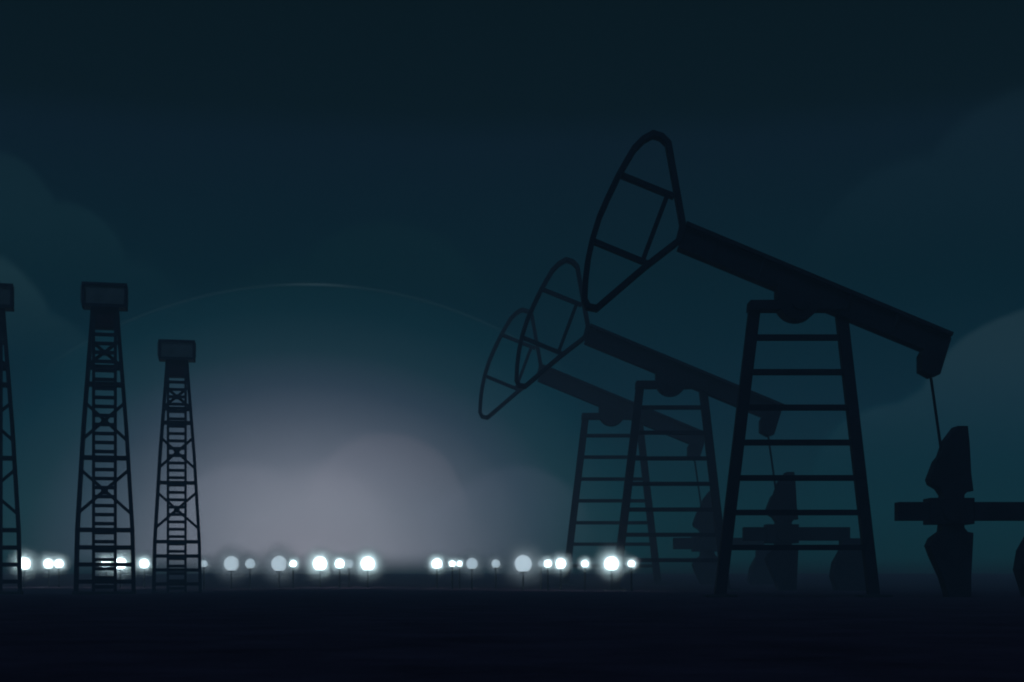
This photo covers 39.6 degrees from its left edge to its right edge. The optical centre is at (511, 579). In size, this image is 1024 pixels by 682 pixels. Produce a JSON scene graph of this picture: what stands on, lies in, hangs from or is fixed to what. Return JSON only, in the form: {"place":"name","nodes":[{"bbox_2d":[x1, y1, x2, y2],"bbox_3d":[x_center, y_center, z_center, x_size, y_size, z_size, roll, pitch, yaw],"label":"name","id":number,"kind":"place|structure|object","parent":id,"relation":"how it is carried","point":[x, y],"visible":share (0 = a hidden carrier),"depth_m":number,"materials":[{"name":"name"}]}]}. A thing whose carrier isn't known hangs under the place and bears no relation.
{"place":"outdoors","nodes":[
{"label":"outdoors","id":0,"kind":"place"},
{"bbox_2d":[0,573,1023,681],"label":"ground","id":1,"kind":"structure","parent":0,"point":[423,628],"depth_m":11.24,"materials":[{"name":"soil"}]},
{"bbox_2d":[0,283,22,594],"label":"oil derrick","id":2,"kind":"object","parent":1,"relation":"on","point":[6,297],"visible":0.92,"depth_m":47.88,"materials":[{"name":"metal"}]},
{"bbox_2d":[22,558,29,587],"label":"lamp post","id":3,"kind":"object","parent":1,"relation":"on","point":[25,563],"visible":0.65,"depth_m":80.96,"materials":[{"name":"white glass"}]},
{"bbox_2d":[44,559,53,586],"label":"lamp post","id":4,"kind":"object","parent":1,"relation":"on","point":[48,564],"visible":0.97,"depth_m":82.75,"materials":[{"name":"white glass"}]},
{"bbox_2d":[55,560,62,587],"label":"lamp post","id":5,"kind":"object","parent":1,"relation":"on","point":[58,564],"visible":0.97,"depth_m":81.02,"materials":[{"name":"white glass"}]},
{"bbox_2d":[72,281,136,594],"bbox_3d":[-13.735,-4.662,48.000,2.016,10.602,1.500,0,0,-13],"label":"oil derrick","id":6,"kind":"object","parent":1,"relation":"on","point":[104,303],"visible":0.95,"depth_m":47.69,"materials":[{"name":"metal"}]},
{"bbox_2d":[117,558,125,587],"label":"lamp post","id":7,"kind":"object","parent":1,"relation":"on","point":[120,560],"visible":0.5,"depth_m":79.12,"materials":[{"name":"white glass"}]},
{"bbox_2d":[140,559,148,587],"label":"lamp post","id":8,"kind":"object","parent":1,"relation":"on","point":[144,563],"visible":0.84,"depth_m":79.64,"materials":[{"name":"white glass"}]},
{"bbox_2d":[151,339,202,593],"bbox_3d":[-13.821,-4.553,58.700,2.016,10.602,1.500,0,0,-11],"label":"oil derrick","id":9,"kind":"object","parent":1,"relation":"on","point":[177,357],"visible":0.96,"depth_m":58.38,"materials":[{"name":"metal"}]},
{"bbox_2d":[201,560,207,588],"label":"lamp post","id":10,"kind":"object","parent":1,"relation":"on","point":[204,563],"visible":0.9,"depth_m":74.77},
{"bbox_2d":[224,556,238,588],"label":"lamp post","id":11,"kind":"object","parent":1,"relation":"on","point":[231,564],"visible":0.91,"depth_m":74.90,"materials":[{"name":"white glass"}]},
{"bbox_2d":[245,559,254,588],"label":"lamp post","id":12,"kind":"object","parent":1,"relation":"on","point":[249,564],"visible":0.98,"depth_m":72.23,"materials":[{"name":"glass"}]},
{"bbox_2d":[271,556,286,587],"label":"lamp post","id":13,"kind":"object","parent":1,"relation":"on","point":[278,564],"visible":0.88,"depth_m":72.37,"materials":[{"name":"white glass"}]},
{"bbox_2d":[290,561,295,587],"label":"lamp post","id":14,"kind":"object","parent":1,"relation":"on","point":[293,564],"visible":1,"depth_m":70.03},
{"bbox_2d":[313,557,326,587],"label":"lamp post","id":15,"kind":"object","parent":1,"relation":"on","point":[320,563],"visible":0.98,"depth_m":70.24,"materials":[{"name":"white glass"}]},
{"bbox_2d":[335,559,343,587],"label":"lamp post","id":16,"kind":"object","parent":1,"relation":"on","point":[339,563],"visible":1,"depth_m":67.49,"materials":[{"name":"white glass"}]},
{"bbox_2d":[345,559,353,587],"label":"lamp post","id":17,"kind":"object","parent":1,"relation":"on","point":[349,563],"visible":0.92,"depth_m":68.80,"materials":[{"name":"white glass"}]},
{"bbox_2d":[361,557,373,587],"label":"lamp post","id":18,"kind":"object","parent":1,"relation":"on","point":[367,564],"visible":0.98,"depth_m":65.92,"materials":[{"name":"white glass"}]},
{"bbox_2d":[432,559,441,587],"bbox_3d":[-3.391,-0.511,64.231,1.540,1.981,1.540,0,0,0],"label":"lamp post","id":19,"kind":"object","parent":1,"relation":"on","point":[436,563],"visible":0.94,"depth_m":64.14,"materials":[{"name":"white glass"}]},
{"bbox_2d":[449,561,454,588],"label":"lamp post","id":20,"kind":"object","parent":1,"relation":"on","point":[452,563],"visible":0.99,"depth_m":61.58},
{"bbox_2d":[457,561,461,588],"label":"lamp post","id":21,"kind":"object","parent":1,"relation":"on","point":[459,564],"visible":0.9,"depth_m":62.99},
{"bbox_2d":[466,558,477,588],"bbox_3d":[-1.708,-0.533,60.573,1.758,2.073,1.758,0,0,0],"label":"lamp post","id":22,"kind":"object","parent":1,"relation":"on","point":[471,564],"visible":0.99,"depth_m":60.44,"materials":[{"name":"glass"}]},
{"bbox_2d":[492,559,499,588],"bbox_3d":[-0.696,-0.431,61.105,1.330,1.862,1.330,0,0,0],"label":"lamp post","id":23,"kind":"object","parent":1,"relation":"on","point":[495,564],"visible":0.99,"depth_m":61.03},
{"bbox_2d":[514,555,531,589],"bbox_3d":[0.451,-0.659,57.855,2.529,2.529,2.529,0,0,0],"label":"lamp post","id":24,"kind":"object","parent":1,"relation":"on","point":[523,563],"visible":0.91,"depth_m":57.64,"materials":[{"name":"white glass"}]},
{"bbox_2d":[538,561,543,589],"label":"lamp post","id":25,"kind":"object","parent":1,"relation":"on","point":[540,564],"visible":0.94,"depth_m":58.67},
{"bbox_2d":[544,560,550,590],"bbox_3d":[1.425,-0.307,56.541,0.994,1.668,0.994,0,0,0],"label":"lamp post","id":26,"kind":"object","parent":1,"relation":"on","point":[547,563],"visible":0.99,"depth_m":56.51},
{"bbox_2d":[556,559,564,589],"bbox_3d":[1.972,-0.413,57.661,1.382,1.871,1.382,0,0,0],"label":"lamp post","id":27,"kind":"object","parent":1,"relation":"on","point":[560,564],"visible":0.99,"depth_m":57.58,"materials":[{"name":"white glass"}]},
{"bbox_2d":[582,561,587,590],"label":"lamp post","id":28,"kind":"object","parent":1,"relation":"on","point":[584,564],"visible":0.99,"depth_m":54.54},
{"bbox_2d":[605,557,617,590],"bbox_3d":[3.841,-0.512,54.965,1.845,2.074,1.845,0,0,0],"label":"lamp post","id":29,"kind":"object","parent":1,"relation":"on","point":[611,564],"visible":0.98,"depth_m":54.81,"materials":[{"name":"white glass"}]},
{"bbox_2d":[478,307,774,584],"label":"pump jack","id":30,"kind":"object","parent":1,"relation":"on","point":[614,410],"visible":0.66,"depth_m":80.80,"materials":[{"name":"black paint"}]},
{"bbox_2d":[628,561,634,590],"bbox_3d":[4.375,-0.244,52.100,0.833,1.531,0.833,0,0,0],"label":"lamp post","id":31,"kind":"object","parent":1,"relation":"on","point":[631,564],"visible":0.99,"depth_m":52.06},
{"bbox_2d":[514,257,865,590],"bbox_3d":[7.111,-6.093,57.000,14.028,13.634,1.005,0,0,0],"label":"pump jack","id":32,"kind":"object","parent":1,"relation":"on","point":[674,377],"visible":0.82,"depth_m":56.84,"materials":[{"name":"black paint"}]},
{"bbox_2d":[581,130,1023,596],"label":"pump jack","id":33,"kind":"object","parent":1,"relation":"on","point":[803,295],"visible":0.87,"depth_m":32.87,"materials":[{"name":"black paint"}]},
{"bbox_2d":[0,0,1023,573],"label":"sky","id":34,"kind":"structure","parent":0,"point":[345,207],"materials":[{"name":"teal"}]}
]}

